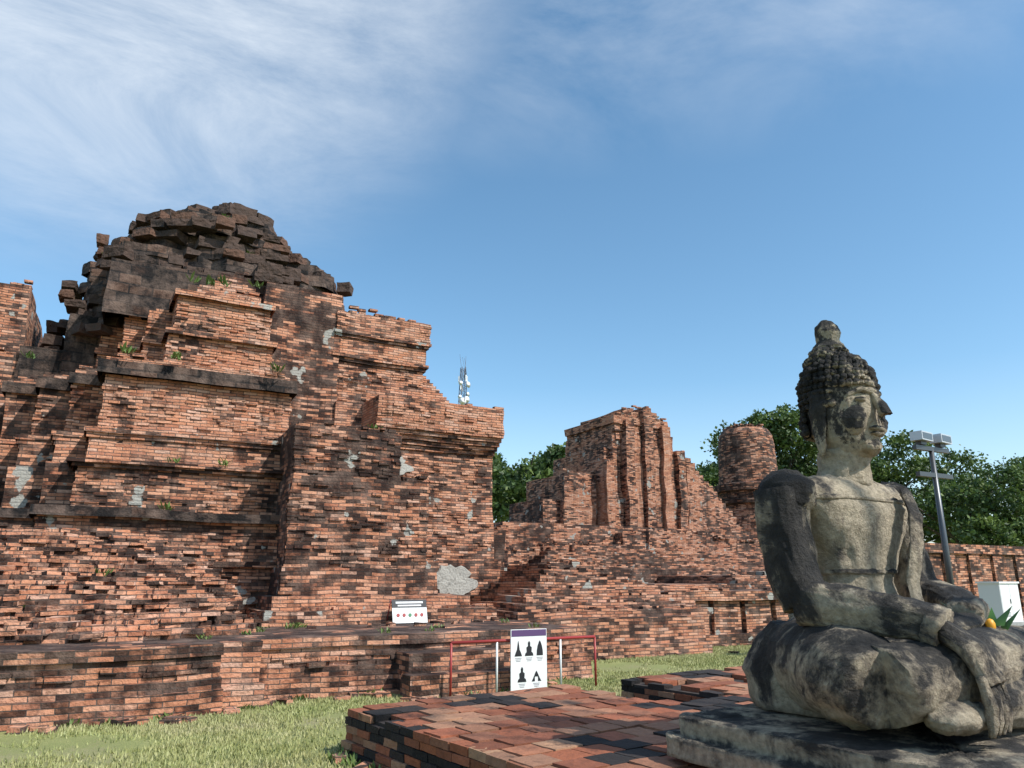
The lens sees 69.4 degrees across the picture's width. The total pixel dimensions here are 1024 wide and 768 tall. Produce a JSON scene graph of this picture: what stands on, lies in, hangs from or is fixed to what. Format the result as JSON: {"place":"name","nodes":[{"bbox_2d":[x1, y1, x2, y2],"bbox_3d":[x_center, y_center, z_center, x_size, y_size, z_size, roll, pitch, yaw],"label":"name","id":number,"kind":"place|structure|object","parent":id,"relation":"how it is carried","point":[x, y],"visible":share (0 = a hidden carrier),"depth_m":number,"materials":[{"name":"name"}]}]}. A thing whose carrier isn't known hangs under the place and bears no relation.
{"place":"outdoors","nodes":[
{"label":"outdoors","id":0,"kind":"place"},
{"bbox_2d":[0,645,746,767],"bbox_3d":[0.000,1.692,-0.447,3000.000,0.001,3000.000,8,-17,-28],"label":"ground","id":1,"kind":"structure","parent":0,"point":[8,752],"depth_m":8.32,"materials":[{"name":"green plant"}]},
{"bbox_2d":[62,617,567,767],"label":"weeds","id":2,"kind":"object","parent":1,"relation":"on","point":[353,757],"visible":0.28,"depth_m":10.94,"materials":[{"name":"green plant"}]},
{"bbox_2d":[0,615,712,731],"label":"terrace base","id":3,"kind":"object","parent":1,"relation":"on","point":[53,684],"visible":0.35,"depth_m":11.23,"materials":[{"name":"brick"}]},
{"bbox_2d":[0,528,267,645],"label":"brick mound","id":4,"kind":"object","parent":3,"relation":"on","point":[150,587],"visible":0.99,"depth_m":12.24,"materials":[{"name":"red brick"}]},
{"bbox_2d":[19,214,254,606],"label":"plants","id":5,"kind":"object","parent":4,"relation":"on","point":[29,355],"visible":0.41,"depth_m":15.95,"materials":[{"name":"green plant"}]},
{"bbox_2d":[0,256,364,614],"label":"prang walls","id":6,"kind":"structure","parent":3,"relation":"on","point":[94,431],"depth_m":16.92,"materials":[{"name":"brick"}]},
{"bbox_2d":[39,202,353,349],"bbox_3d":[-9.404,-2.782,24.675,10.231,5.585,9.418,8,-17,-28],"label":"ruined tower top","id":7,"kind":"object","parent":6,"relation":"on","point":[203,239],"depth_m":21.54,"materials":[{"name":"brown brick"}]},
{"bbox_2d":[119,271,382,509],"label":"ledge weeds","id":8,"kind":"object","parent":6,"relation":"on","point":[174,355],"visible":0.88,"depth_m":17.12,"materials":[{"name":"green plant"}]},
{"bbox_2d":[245,304,504,625],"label":"brick wall","id":9,"kind":"structure","parent":3,"relation":"on","point":[373,522],"depth_m":16.71,"materials":[{"name":"brick"}]},
{"bbox_2d":[386,599,427,622],"bbox_3d":[-2.146,4.672,15.198,0.791,0.480,0.371,8,-17,-28],"label":"warning sign","id":10,"kind":"object","parent":3,"relation":"on","point":[408,611],"visible":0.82,"depth_m":15.08,"materials":[{"name":"white metal"}]},
{"bbox_2d":[6,617,751,767],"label":"grass tufts","id":11,"kind":"object","parent":1,"relation":"on","point":[170,720],"visible":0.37,"depth_m":10.39,"materials":[{"name":"green plant"}]},
{"bbox_2d":[458,357,469,404],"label":"telecom mast","id":12,"kind":"object","parent":1,"relation":"on","point":[464,400],"visible":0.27,"depth_m":340.13,"materials":[{"name":"grey metal"}]},
{"bbox_2d":[449,635,596,695],"bbox_3d":[0.240,4.555,12.002,2.740,0.824,0.048,8,-17,-28],"label":"fence rail","id":13,"kind":"object","parent":1,"relation":"on","point":[496,641],"visible":0.77,"depth_m":11.85,"materials":[{"name":"red metal"}]},
{"bbox_2d":[510,628,546,690],"bbox_3d":[0.265,4.465,11.948,0.670,0.970,0.054,8,-17,-28],"label":"sign board","id":14,"kind":"object","parent":1,"relation":"on","point":[528,658],"visible":0.97,"depth_m":11.93,"materials":[{"name":"white paint"}]},
{"bbox_2d":[493,442,565,522],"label":"tree","id":15,"kind":"object","parent":1,"relation":"on","point":[509,483],"visible":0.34,"depth_m":62.70,"materials":[{"name":"green plant"}]},
{"bbox_2d":[341,666,752,767],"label":"platform bricks","id":16,"kind":"object","parent":1,"relation":"on","point":[562,726],"visible":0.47,"depth_m":7.03,"materials":[{"name":"brick"}]},
{"bbox_2d":[666,320,1023,767],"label":"buddha statue","id":17,"kind":"object","parent":16,"relation":"on","point":[872,651],"visible":1,"depth_m":5.20,"materials":[{"name":"stone"}]},
{"bbox_2d":[941,602,1019,629],"bbox_3d":[3.356,1.728,5.444,0.608,0.246,0.385,2,-15,-8],"label":"flower offering","id":18,"kind":"object","parent":17,"relation":"on","point":[992,621],"visible":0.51,"depth_m":5.35,"materials":[{"name":"green plant"}]},
{"bbox_2d":[373,679,745,726],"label":"weeds","id":19,"kind":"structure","parent":1,"relation":"on","point":[676,689],"depth_m":9.43,"materials":[{"name":"green plant"}]},
{"bbox_2d":[468,522,788,646],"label":"ruins","id":20,"kind":"object","parent":1,"relation":"on","point":[718,579],"visible":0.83,"depth_m":21.49,"materials":[{"name":"brick"}]},
{"bbox_2d":[509,405,744,530],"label":"ruined brick tower","id":21,"kind":"structure","parent":20,"relation":"on","point":[626,467],"depth_m":41.97,"materials":[{"name":"brick"}]},
{"bbox_2d":[713,423,777,531],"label":"brick column","id":22,"kind":"structure","parent":20,"relation":"on","point":[747,462],"depth_m":50.10,"materials":[{"name":"brown brick"}]},
{"bbox_2d":[507,644,750,695],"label":"grass","id":23,"kind":"structure","parent":1,"relation":"on","point":[725,657],"depth_m":16.11,"materials":[{"name":"green plant"}]},
{"bbox_2d":[695,461,718,498],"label":"tree","id":24,"kind":"object","parent":1,"relation":"on","point":[712,480],"visible":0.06,"depth_m":74.41,"materials":[{"name":"green plant"}]},
{"bbox_2d":[697,403,818,477],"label":"tree","id":25,"kind":"object","parent":1,"relation":"on","point":[784,432],"visible":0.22,"depth_m":77.89,"materials":[{"name":"green plant"}]},
{"bbox_2d":[909,430,953,584],"bbox_3d":[9.604,3.555,16.352,1.272,4.980,0.340,8,-17,-28],"label":"flood lamp post","id":26,"kind":"object","parent":1,"relation":"on","point":[939,441],"visible":0.8,"depth_m":16.66,"materials":[{"name":"grey metal"}]},
{"bbox_2d":[870,429,1000,541],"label":"tree","id":27,"kind":"object","parent":1,"relation":"on","point":[912,466],"visible":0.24,"depth_m":78.17,"materials":[{"name":"green plant"}]},
{"bbox_2d":[909,460,1023,545],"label":"tree","id":28,"kind":"object","parent":1,"relation":"on","point":[975,525],"visible":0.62,"depth_m":57.23,"materials":[{"name":"green plant"}]},
{"bbox_2d":[946,453,1023,517],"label":"tree","id":29,"kind":"object","parent":1,"relation":"on","point":[1016,461],"visible":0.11,"depth_m":69.82,"materials":[{"name":"green plant"}]},
{"bbox_2d":[975,582,1023,625],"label":"electrical cabinet","id":30,"kind":"object","parent":1,"relation":"on","point":[1000,598],"visible":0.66,"depth_m":17.63,"materials":[{"name":"white metal"}]},
{"bbox_2d":[0,0,1023,542],"label":"sky","id":31,"kind":"structure","parent":0,"point":[596,207],"materials":[{"name":"blue"}]},
{"bbox_2d":[924,543,1023,619],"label":"perimeter wall","id":32,"kind":"structure","parent":0,"point":[971,564],"depth_m":28.48,"materials":[{"name":"brown brick"}]}
]}

